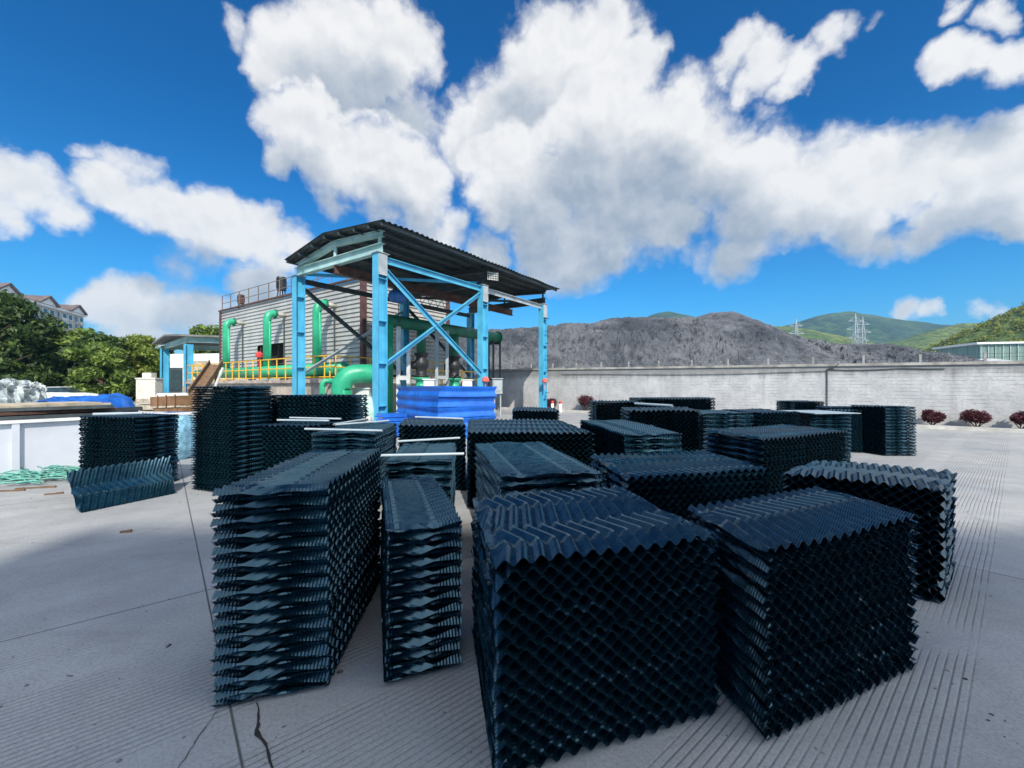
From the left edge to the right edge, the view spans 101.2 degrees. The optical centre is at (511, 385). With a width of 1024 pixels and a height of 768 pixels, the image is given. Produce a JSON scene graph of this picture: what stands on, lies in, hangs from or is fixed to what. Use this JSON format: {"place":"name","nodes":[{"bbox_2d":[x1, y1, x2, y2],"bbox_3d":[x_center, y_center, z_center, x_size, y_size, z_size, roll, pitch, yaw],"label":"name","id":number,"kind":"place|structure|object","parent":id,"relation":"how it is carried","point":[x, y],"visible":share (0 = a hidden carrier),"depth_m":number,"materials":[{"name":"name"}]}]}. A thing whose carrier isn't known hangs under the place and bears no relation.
{"place":"outdoors","nodes":[
{"label":"outdoors","id":0,"kind":"place"},
{"bbox_2d":[0,282,87,363],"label":"apartment block","id":1,"kind":"structure","parent":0,"point":[72,316],"depth_m":134.42,"materials":[{"name":"white concrete"}]},
{"bbox_2d":[117,407,142,411],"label":"panel stack","id":2,"kind":"object","parent":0,"point":[130,409],"visible":0.06,"depth_m":11.27,"materials":[{"name":"metal"}]},
{"bbox_2d":[36,393,137,411],"bbox_3d":[-11.026,0.643,10.894,1.300,0.879,1.758,0,0,13],"label":"blue tarp","id":3,"kind":"object","parent":2,"relation":"on","point":[116,400],"visible":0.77,"depth_m":10.94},
{"bbox_2d":[135,373,163,398],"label":"concrete gate pier","id":4,"kind":"structure","parent":0,"point":[148,385],"depth_m":32.65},
{"bbox_2d":[0,402,1023,767],"bbox_3d":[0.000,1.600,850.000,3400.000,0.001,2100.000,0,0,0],"label":"ground","id":5,"kind":"structure","parent":0,"point":[106,600],"depth_m":2.29,"materials":[{"name":"concrete"}]},
{"bbox_2d":[0,378,46,402],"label":"covered heap","id":6,"kind":"object","parent":5,"relation":"on","point":[12,390],"visible":0.57,"depth_m":17.32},
{"bbox_2d":[0,465,79,483],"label":"strap heap","id":7,"kind":"object","parent":5,"relation":"on","point":[59,472],"visible":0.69,"depth_m":7.05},
{"bbox_2d":[46,387,97,397],"bbox_3d":[-38.530,0.850,35.998,4.480,1.500,1.840,0,0,-14],"label":"parked car","id":8,"kind":"object","parent":5,"relation":"on","point":[61,391],"visible":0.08,"depth_m":35.43,"materials":[{"name":"white paint"}]},
{"bbox_2d":[0,412,195,474],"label":"panel trough","id":9,"kind":"object","parent":5,"relation":"on","point":[31,444],"visible":0.37,"depth_m":7.72,"materials":[{"name":"white paint"}]},
{"bbox_2d":[0,411,119,420],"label":"board","id":10,"kind":"object","parent":9,"relation":"on","point":[38,416],"visible":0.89,"depth_m":8.03,"materials":[{"name":"wood"}]},
{"bbox_2d":[0,408,116,415],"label":"board","id":11,"kind":"object","parent":10,"relation":"on","point":[50,411],"visible":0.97,"depth_m":8.12,"materials":[{"name":"wood"}]},
{"bbox_2d":[0,405,113,411],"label":"board","id":12,"kind":"object","parent":11,"relation":"on","point":[56,408],"visible":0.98,"depth_m":8.13,"materials":[{"name":"wood"}]},
{"bbox_2d":[0,401,110,407],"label":"board","id":13,"kind":"object","parent":12,"relation":"on","point":[38,404],"visible":0.98,"depth_m":8.20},
{"bbox_2d":[67,456,175,512],"bbox_3d":[-5.435,1.336,5.916,0.875,0.537,1.061,0,0,36],"label":"corrugated sheet","id":14,"kind":"object","parent":5,"relation":"on","point":[98,487],"visible":1,"depth_m":5.88,"materials":[{"name":"teal plastic"}]},
{"bbox_2d":[77,413,178,480],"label":"cooling tower fill stack","id":15,"kind":"object","parent":5,"relation":"on","point":[108,440],"visible":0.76,"depth_m":6.58,"materials":[{"name":"black plastic"}]},
{"bbox_2d":[92,412,142,414],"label":"plastic pipe","id":16,"kind":"object","parent":15,"relation":"on","point":[121,413],"visible":1,"depth_m":6.42,"materials":[{"name":"plastic"}]},
{"bbox_2d":[136,399,192,411],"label":"timber stack","id":17,"kind":"object","parent":5,"relation":"on","point":[145,404],"visible":0.2,"depth_m":18.64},
{"bbox_2d":[150,394,201,414],"bbox_3d":[-12.879,0.997,16.069,1.726,1.346,0.866,0,0,21],"label":"cardboard crate","id":18,"kind":"object","parent":5,"relation":"on","point":[166,400],"visible":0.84,"depth_m":15.71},
{"bbox_2d":[156,393,187,396],"bbox_3d":[-13.235,0.450,16.379,0.320,0.320,1.000,0,0,17],"label":"pipe piece","id":19,"kind":"object","parent":18,"relation":"on","point":[169,394],"visible":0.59,"depth_m":16.20,"materials":[{"name":"white paint"}]},
{"bbox_2d":[175,415,195,459],"bbox_3d":[-7.187,1.148,9.193,0.340,1.008,0.747,0,0,0],"label":"film bundle","id":20,"kind":"object","parent":5,"relation":"on","point":[185,425],"visible":0.42,"depth_m":9.07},
{"bbox_2d":[187,360,222,395],"bbox_3d":[-13.454,0.213,18.500,0.550,2.775,2.213,0,0,-16],"label":"wooden chute","id":21,"kind":"object","parent":5,"relation":"on","point":[207,375],"visible":0.56,"depth_m":18.55,"materials":[{"name":"brown wood"}]},
{"bbox_2d":[169,353,261,392],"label":"white building","id":22,"kind":"structure","parent":5,"relation":"on","point":[176,374],"depth_m":43.85,"materials":[{"name":"paint"}]},
{"bbox_2d":[169,368,182,392],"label":"door","id":23,"kind":"structure","parent":22,"relation":"in","point":[175,374],"depth_m":43.85,"materials":[{"name":"metal"}]},
{"bbox_2d":[152,334,288,392],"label":"blue shed","id":24,"kind":"structure","parent":5,"relation":"on","point":[188,344],"depth_m":34.82,"materials":[{"name":"teal paint"}]},
{"bbox_2d":[190,386,272,491],"bbox_3d":[-4.362,0.801,6.557,0.970,1.596,0.667,0,0,22],"label":"cooling tower fill stack","id":25,"kind":"object","parent":5,"relation":"on","point":[228,431],"visible":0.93,"depth_m":6.32,"materials":[{"name":"black plastic"}]},
{"bbox_2d":[254,702,272,767],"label":"ground crack","id":26,"kind":"object","parent":5,"relation":"on","point":[257,733],"visible":1,"depth_m":1.91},
{"bbox_2d":[209,448,381,706],"bbox_3d":[-1.277,1.052,2.766,0.539,1.096,1.388,0,0,-5],"label":"cooling tower fill stack","id":27,"kind":"object","parent":5,"relation":"on","point":[296,578],"visible":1,"depth_m":2.21,"materials":[{"name":"black plastic"}]},
{"bbox_2d":[261,421,341,469],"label":"cooling tower fill stack","id":28,"kind":"object","parent":5,"relation":"on","point":[287,440],"visible":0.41,"depth_m":5.97,"materials":[{"name":"black plastic"}]},
{"bbox_2d":[277,419,328,420],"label":"plastic pipe","id":29,"kind":"object","parent":28,"relation":"on","point":[300,420],"visible":1,"depth_m":5.88,"materials":[{"name":"plastic"}]},
{"bbox_2d":[289,417,340,419],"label":"plastic pipe","id":30,"kind":"object","parent":28,"relation":"on","point":[313,418],"visible":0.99,"depth_m":6.25,"materials":[{"name":"plastic"}]},
{"bbox_2d":[267,393,369,423],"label":"cooling tower fill stack","id":31,"kind":"object","parent":5,"relation":"on","point":[346,407],"visible":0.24,"depth_m":6.98,"materials":[{"name":"black plastic"}]},
{"bbox_2d":[182,379,460,412],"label":"concrete plinth","id":32,"kind":"structure","parent":5,"relation":"on","point":[281,387],"depth_m":22.29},
{"bbox_2d":[187,355,445,380],"bbox_3d":[-13.780,-0.865,27.139,17.908,1.130,8.005,0,0,30],"label":"yellow railing","id":33,"kind":"object","parent":32,"relation":"on","point":[268,369],"visible":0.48,"depth_m":22.88,"materials":[{"name":"metal"}]},
{"bbox_2d":[218,272,449,378],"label":"cooling tower","id":34,"kind":"structure","parent":32,"relation":"on","point":[353,311],"depth_m":25.80,"materials":[{"name":"metal"}]},
{"bbox_2d":[193,299,348,377],"bbox_3d":[-15.238,-2.598,26.150,18.100,4.196,1.870,0,0,35],"label":"green pipe manifold","id":35,"kind":"object","parent":34,"relation":"attached to","point":[316,328],"visible":0.85,"depth_m":25.28,"materials":[{"name":"paint"}]},
{"bbox_2d":[276,276,286,297],"bbox_3d":[-15.681,-6.474,28.574,0.650,1.857,0.632,0,0,33],"label":"fan motor","id":36,"kind":"object","parent":34,"relation":"on","point":[283,282],"visible":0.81,"depth_m":28.39,"materials":[{"name":"metal"}]},
{"bbox_2d":[319,378,332,393],"bbox_3d":[-8.120,0.641,18.601,0.742,1.918,0.277,0,0,-19],"label":"green pipe","id":37,"kind":"object","parent":5,"relation":"on","point":[323,382],"visible":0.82,"depth_m":18.44,"materials":[{"name":"metal"}]},
{"bbox_2d":[311,423,396,504],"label":"cooling tower fill stack","id":38,"kind":"object","parent":5,"relation":"on","point":[384,440],"visible":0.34,"depth_m":5.33,"materials":[{"name":"black plastic"}]},
{"bbox_2d":[304,428,382,431],"bbox_3d":[-2.091,0.547,5.194,1.060,0.025,0.025,0,0,11],"label":"plastic pipe","id":39,"kind":"object","parent":38,"relation":"on","point":[373,430],"visible":1,"depth_m":5.18,"materials":[{"name":"plastic"}]},
{"bbox_2d":[335,420,388,425],"bbox_3d":[-2.185,0.547,6.192,0.026,0.026,0.873,0,0,39],"label":"plastic pipe","id":40,"kind":"object","parent":38,"relation":"on","point":[361,422],"visible":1,"depth_m":6.15,"materials":[{"name":"plastic"}]},
{"bbox_2d":[331,364,388,394],"bbox_3d":[-6.779,0.331,18.494,2.502,2.539,1.157,0,0,-26],"label":"green pipe elbow","id":41,"kind":"object","parent":5,"relation":"on","point":[345,379],"visible":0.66,"depth_m":18.02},
{"bbox_2d":[352,388,371,395],"bbox_3d":[-6.751,0.850,18.880,0.850,1.500,0.400,0,0,0],"label":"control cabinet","id":42,"kind":"object","parent":5,"relation":"on","point":[361,391],"visible":0.36,"depth_m":18.75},
{"bbox_2d":[361,395,373,420],"bbox_3d":[-4.983,0.973,14.503,0.670,1.294,0.620,0,0,0],"label":"sack","id":43,"kind":"object","parent":5,"relation":"on","point":[371,408],"visible":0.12,"depth_m":14.25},
{"bbox_2d":[375,412,407,435],"bbox_3d":[-3.839,1.212,13.098,0.984,0.670,0.768,0,0,-31],"label":"blue panel bundle","id":44,"kind":"object","parent":5,"relation":"on","point":[397,418],"visible":0.3,"depth_m":12.86,"materials":[{"name":"plastic"}]},
{"bbox_2d":[396,326,410,412],"bbox_3d":[-4.977,-0.550,19.300,0.629,4.300,0.200,0,0,0],"label":"white pipe rack","id":45,"kind":"object","parent":5,"relation":"on","point":[399,377],"visible":0.67,"depth_m":19.20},
{"bbox_2d":[402,353,429,385],"bbox_3d":[-4.427,0.050,19.600,1.227,3.100,0.830,0,0,0],"label":"water pump","id":46,"kind":"object","parent":5,"relation":"on","point":[420,364],"visible":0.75,"depth_m":19.36,"materials":[{"name":"green paint"}]},
{"bbox_2d":[384,442,455,507],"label":"cooling tower fill stack","id":47,"kind":"object","parent":5,"relation":"on","point":[441,469],"visible":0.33,"depth_m":3.89,"materials":[{"name":"black plastic"}]},
{"bbox_2d":[380,452,463,456],"bbox_3d":[-0.835,0.647,3.933,0.766,0.025,0.025,0,0,-8],"label":"plastic pipe","id":48,"kind":"object","parent":47,"relation":"on","point":[419,454],"visible":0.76,"depth_m":3.92,"materials":[{"name":"plastic"}]},
{"bbox_2d":[397,437,459,442],"bbox_3d":[-0.986,0.647,5.027,0.756,0.025,0.025,0,0,-26],"label":"plastic pipe","id":49,"kind":"object","parent":47,"relation":"on","point":[430,439],"visible":1,"depth_m":5.01,"materials":[{"name":"plastic"}]},
{"bbox_2d":[284,219,558,422],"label":"steel shed","id":50,"kind":"structure","parent":5,"relation":"on","point":[382,255],"depth_m":17.49,"materials":[{"name":"teal paint"}]},
{"bbox_2d":[388,286,448,321],"bbox_3d":[-4.138,-3.542,19.407,0.540,1.574,3.561,0,0,35],"label":"chain hoist","id":51,"kind":"object","parent":50,"relation":"hanging from","point":[396,295],"visible":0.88,"depth_m":18.08,"materials":[{"name":"blue metal"}]},
{"bbox_2d":[487,267,497,280],"bbox_3d":[-0.934,-5.091,18.987,0.520,0.741,0.350,0,0,-26],"label":"flood light","id":52,"kind":"object","parent":50,"relation":"attached to","point":[492,276],"visible":0.98,"depth_m":18.85,"materials":[{"name":"white metal"}]},
{"bbox_2d":[380,474,462,681],"bbox_3d":[-0.684,1.172,2.926,0.440,0.854,1.384,0,0,-18],"label":"cooling tower fill stack","id":53,"kind":"object","parent":5,"relation":"on","point":[420,567],"visible":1,"depth_m":2.34,"materials":[{"name":"black plastic"}]},
{"bbox_2d":[422,379,436,385],"bbox_3d":[-3.503,0.632,17.900,0.540,1.835,0.480,0,0,0],"label":"switch box","id":54,"kind":"object","parent":5,"relation":"on","point":[429,382],"visible":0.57,"depth_m":17.68,"materials":[{"name":"white paint"}]},
{"bbox_2d":[397,417,465,489],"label":"cooling tower fill stack","id":55,"kind":"object","parent":5,"relation":"on","point":[410,429],"visible":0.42,"depth_m":6.44,"materials":[{"name":"black plastic"}]},
{"bbox_2d":[415,416,463,419],"bbox_3d":[-1.233,0.544,7.068,0.954,0.031,0.031,0,0,24],"label":"plastic pipe","id":56,"kind":"object","parent":55,"relation":"on","point":[439,417],"visible":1,"depth_m":7.04,"materials":[{"name":"plastic"}]},
{"bbox_2d":[435,331,448,385],"bbox_3d":[-3.462,-0.550,20.800,0.645,4.300,0.160,0,0,0],"label":"grey pipe rack","id":57,"kind":"object","parent":5,"relation":"on","point":[437,376],"visible":0.64,"depth_m":20.72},
{"bbox_2d":[388,314,502,412],"bbox_3d":[-3.476,-0.960,23.677,1.067,5.119,9.096,0,0,35],"label":"overhead green pipe","id":58,"kind":"object","parent":5,"relation":"on","point":[420,326],"visible":0.62,"depth_m":21.78,"materials":[{"name":"metal"}]},
{"bbox_2d":[396,386,496,437],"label":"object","id":59,"kind":"object","parent":5,"relation":"on","point":[466,403],"visible":0.68,"depth_m":12.85,"materials":[{"name":"plastic"}]},
{"bbox_2d":[444,356,473,385],"bbox_3d":[-2.716,0.050,21.600,1.529,3.100,0.830,0,0,0],"label":"water pump","id":60,"kind":"object","parent":5,"relation":"on","point":[455,378],"visible":0.59,"depth_m":21.36,"materials":[{"name":"green paint"}]},
{"bbox_2d":[492,378,502,416],"bbox_3d":[-0.737,0.615,21.470,0.580,1.970,0.340,0,0,0],"label":"electric box","id":61,"kind":"object","parent":5,"relation":"on","point":[498,382],"visible":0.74,"depth_m":21.38,"materials":[{"name":"metal"}]},
{"bbox_2d":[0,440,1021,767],"bbox_3d":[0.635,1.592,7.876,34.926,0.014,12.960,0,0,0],"label":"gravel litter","id":62,"kind":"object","parent":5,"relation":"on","point":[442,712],"visible":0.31,"depth_m":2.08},
{"bbox_2d":[467,418,595,507],"bbox_3d":[0.128,1.097,6.485,1.881,1.013,2.276,0,0,0],"label":"cooling tower fill stack","id":63,"kind":"object","parent":5,"relation":"on","point":[573,441],"visible":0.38,"depth_m":5.60,"materials":[{"name":"black plastic"}]},
{"bbox_2d":[512,406,559,419],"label":"cooling tower fill stack","id":64,"kind":"object","parent":5,"relation":"on","point":[534,413],"visible":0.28,"depth_m":10.12,"materials":[{"name":"black plastic"}]},
{"bbox_2d":[475,441,601,499],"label":"cooling tower fill stack","id":65,"kind":"object","parent":5,"relation":"on","point":[504,468],"visible":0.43,"depth_m":3.62,"materials":[{"name":"black plastic"}]},
{"bbox_2d":[470,485,720,767],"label":"cooling tower fill stack","id":66,"kind":"object","parent":5,"relation":"on","point":[595,616],"visible":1,"depth_m":1.91,"materials":[{"name":"black plastic"}]},
{"bbox_2d":[587,400,642,419],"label":"cooling tower fill stack","id":67,"kind":"object","parent":5,"relation":"on","point":[603,410],"visible":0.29,"depth_m":9.09,"materials":[{"name":"black plastic"}]},
{"bbox_2d":[580,419,681,460],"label":"cooling tower fill stack","id":68,"kind":"object","parent":5,"relation":"on","point":[618,437],"visible":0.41,"depth_m":5.15,"materials":[{"name":"black plastic"}]},
{"bbox_2d":[289,352,1023,428],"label":"boundary wall","id":69,"kind":"structure","parent":5,"relation":"on","point":[953,390],"depth_m":18.85,"materials":[{"name":"concrete"}]},
{"bbox_2d":[562,364,944,405],"bbox_3d":[9.846,0.328,21.376,17.100,2.544,0.063,0,0,39],"label":"cable","id":70,"kind":"object","parent":69,"relation":"attached to","point":[760,373],"visible":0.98,"depth_m":19.10,"materials":[{"name":"metal"}]},
{"bbox_2d":[620,406,701,451],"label":"cooling tower fill stack","id":71,"kind":"object","parent":5,"relation":"on","point":[684,421],"visible":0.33,"depth_m":7.08,"materials":[{"name":"black plastic"}]},
{"bbox_2d":[634,402,672,406],"bbox_3d":[2.488,0.338,7.438,0.043,0.043,0.948,0,0,-23],"label":"plastic pipe","id":72,"kind":"object","parent":71,"relation":"on","point":[654,404],"visible":1,"depth_m":7.38,"materials":[{"name":"plastic"}]},
{"bbox_2d":[629,397,715,409],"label":"cooling tower fill stack","id":73,"kind":"object","parent":5,"relation":"on","point":[700,403],"visible":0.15,"depth_m":10.18,"materials":[{"name":"black plastic"}]},
{"bbox_2d":[590,450,770,522],"bbox_3d":[1.575,1.166,4.137,1.646,0.877,1.114,0,0,-14],"label":"cooling tower fill stack","id":74,"kind":"object","parent":5,"relation":"on","point":[678,483],"visible":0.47,"depth_m":3.70,"materials":[{"name":"black plastic"}]},
{"bbox_2d":[459,311,982,369],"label":"spoil heap","id":75,"kind":"object","parent":5,"relation":"on","point":[716,339],"visible":0.41,"depth_m":45.80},
{"bbox_2d":[697,410,752,449],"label":"cooling tower fill stack","id":76,"kind":"object","parent":5,"relation":"on","point":[718,419],"visible":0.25,"depth_m":7.38,"materials":[{"name":"black plastic"}]},
{"bbox_2d":[495,407,1023,432],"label":"kerb","id":77,"kind":"structure","parent":5,"relation":"on","point":[1010,430],"depth_m":15.06,"materials":[{"name":"concrete"}]},
{"bbox_2d":[722,408,799,426],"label":"cooling tower fill stack","id":78,"kind":"object","parent":5,"relation":"on","point":[765,417],"visible":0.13,"depth_m":7.63,"materials":[{"name":"black plastic"}]},
{"bbox_2d":[703,424,848,495],"bbox_3d":[3.431,1.086,5.499,1.918,1.025,0.956,0,0,-26],"label":"cooling tower fill stack","id":79,"kind":"object","parent":5,"relation":"on","point":[777,451],"visible":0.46,"depth_m":5.08,"materials":[{"name":"black plastic"}]},
{"bbox_2d":[775,400,824,409],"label":"cooling tower fill stack","id":80,"kind":"object","parent":5,"relation":"on","point":[796,405],"visible":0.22,"depth_m":12.63,"materials":[{"name":"black plastic"}]},
{"bbox_2d":[687,486,920,740],"bbox_3d":[1.668,1.157,2.462,1.512,0.892,0.697,0,0,-23],"label":"cooling tower fill stack","id":81,"kind":"object","parent":5,"relation":"on","point":[812,608],"visible":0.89,"depth_m":2.12,"materials":[{"name":"black plastic"}]},
{"bbox_2d":[796,413,851,462],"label":"cooling tower fill stack","id":82,"kind":"object","parent":5,"relation":"on","point":[833,421],"visible":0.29,"depth_m":8.04,"materials":[{"name":"black plastic"}]},
{"bbox_2d":[781,410,860,413],"bbox_3d":[6.100,0.528,8.420,0.950,0.012,1.000,0,0,-6],"label":"flat sheet","id":83,"kind":"object","parent":82,"relation":"on","point":[819,412],"visible":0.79,"depth_m":8.12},
{"bbox_2d":[815,406,857,409],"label":"cooling tower fill stack","id":84,"kind":"object","parent":5,"relation":"on","point":[832,407],"visible":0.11,"depth_m":11.75,"materials":[{"name":"black plastic"}]},
{"bbox_2d":[825,409,863,452],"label":"cooling tower fill stack","id":85,"kind":"object","parent":5,"relation":"on","point":[858,444],"visible":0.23,"depth_m":10.03,"materials":[{"name":"black plastic"}]},
{"bbox_2d":[846,313,863,343],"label":"power pylon","id":86,"kind":"object","parent":5,"relation":"on","point":[855,329],"visible":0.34,"depth_m":379.86,"materials":[{"name":"metal"}]},
{"bbox_2d":[855,316,869,343],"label":"power pylon","id":87,"kind":"object","parent":5,"relation":"on","point":[862,324],"visible":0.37,"depth_m":299.81,"materials":[{"name":"metal"}]},
{"bbox_2d":[779,460,957,602],"bbox_3d":[3.129,1.170,3.690,1.280,0.863,1.012,0,0,-40],"label":"cooling tower fill stack","id":88,"kind":"object","parent":5,"relation":"on","point":[927,497],"visible":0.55,"depth_m":3.33,"materials":[{"name":"black plastic"}]},
{"bbox_2d":[851,405,916,455],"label":"cooling tower fill stack","id":89,"kind":"object","parent":5,"relation":"on","point":[887,430],"visible":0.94,"depth_m":9.57,"materials":[{"name":"black plastic"}]},
{"bbox_2d":[0,0,1023,379],"label":"sky","id":90,"kind":"structure","parent":0,"point":[771,162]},
{"bbox_2d":[648,311,951,343],"bbox_3d":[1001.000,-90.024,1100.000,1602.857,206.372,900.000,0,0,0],"label":"hill","id":91,"kind":"structure","parent":0,"point":[882,329],"depth_m":976.29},
{"bbox_2d":[774,323,979,350],"bbox_3d":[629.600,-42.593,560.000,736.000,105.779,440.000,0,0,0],"label":"hill","id":92,"kind":"structure","parent":0,"point":[921,341],"depth_m":537.74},
{"bbox_2d":[923,308,1023,350],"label":"hill","id":93,"kind":"structure","parent":0,"point":[968,339],"depth_m":185.48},
{"bbox_2d":[922,302,1023,352],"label":"hillside scrub","id":94,"kind":"object","parent":93,"relation":"on","point":[1008,313],"visible":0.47,"depth_m":187.88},
{"bbox_2d":[932,341,1023,360],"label":"green glazed building","id":95,"kind":"structure","parent":0,"point":[1011,350],"depth_m":87.51,"materials":[{"name":"white paint"}]},
{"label":"tree belt soil","id":96,"kind":"structure","parent":0,"visible":0},
{"bbox_2d":[0,351,54,384],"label":"tree","id":97,"kind":"object","parent":96,"relation":"on","point":[10,372],"visible":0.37,"depth_m":40.41,"materials":[{"name":"green plant"}]},
{"bbox_2d":[0,289,69,381],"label":"tree","id":98,"kind":"object","parent":96,"relation":"on","point":[16,311],"visible":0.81,"depth_m":40.65,"materials":[{"name":"green plant"}]},
{"bbox_2d":[0,321,74,386],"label":"tree","id":99,"kind":"object","parent":96,"relation":"on","point":[42,343],"visible":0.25,"depth_m":42.60,"materials":[{"name":"green plant"}]},
{"bbox_2d":[24,327,95,386],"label":"tree","id":100,"kind":"object","parent":96,"relation":"on","point":[63,339],"visible":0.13,"depth_m":44.18,"materials":[{"name":"green plant"}]},
{"bbox_2d":[55,331,133,386],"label":"tree","id":101,"kind":"object","parent":96,"relation":"on","point":[93,337],"visible":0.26,"depth_m":42.45,"materials":[{"name":"green plant"}]},
{"bbox_2d":[62,341,135,394],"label":"tree","id":102,"kind":"object","parent":96,"relation":"on","point":[109,358],"visible":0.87,"depth_m":41.07,"materials":[{"name":"green plant"}]},
{"bbox_2d":[111,333,169,399],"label":"tree","id":103,"kind":"object","parent":96,"relation":"on","point":[143,355],"visible":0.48,"depth_m":44.68,"materials":[{"name":"green plant"}]},
{"bbox_2d":[188,324,218,353],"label":"tree","id":104,"kind":"object","parent":96,"relation":"on","point":[200,329],"visible":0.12,"depth_m":60.18,"materials":[{"name":"green plant"}]},
{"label":"planting strip","id":105,"kind":"structure","parent":0,"visible":0},
{"bbox_2d":[577,395,594,410],"bbox_3d":[4.419,1.051,25.105,1.075,1.017,1.094,0,0,0],"label":"purple shrub","id":106,"kind":"object","parent":105,"relation":"on","point":[583,401],"visible":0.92,"depth_m":24.91,"materials":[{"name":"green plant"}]},
{"bbox_2d":[920,409,946,424],"bbox_3d":[15.966,1.227,15.931,0.690,0.667,0.738,0,0,0],"label":"purple shrub","id":107,"kind":"object","parent":105,"relation":"on","point":[931,416],"visible":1,"depth_m":15.83,"materials":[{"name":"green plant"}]},
{"bbox_2d":[959,409,992,426],"bbox_3d":[16.825,1.189,15.235,0.898,0.744,0.895,0,0,0],"label":"purple shrub","id":108,"kind":"object","parent":105,"relation":"on","point":[977,417],"visible":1,"depth_m":15.11,"materials":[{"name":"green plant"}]},
{"bbox_2d":[1009,410,1023,428],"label":"purple shrub","id":109,"kind":"object","parent":105,"relation":"on","point":[1016,418],"visible":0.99,"depth_m":14.53,"materials":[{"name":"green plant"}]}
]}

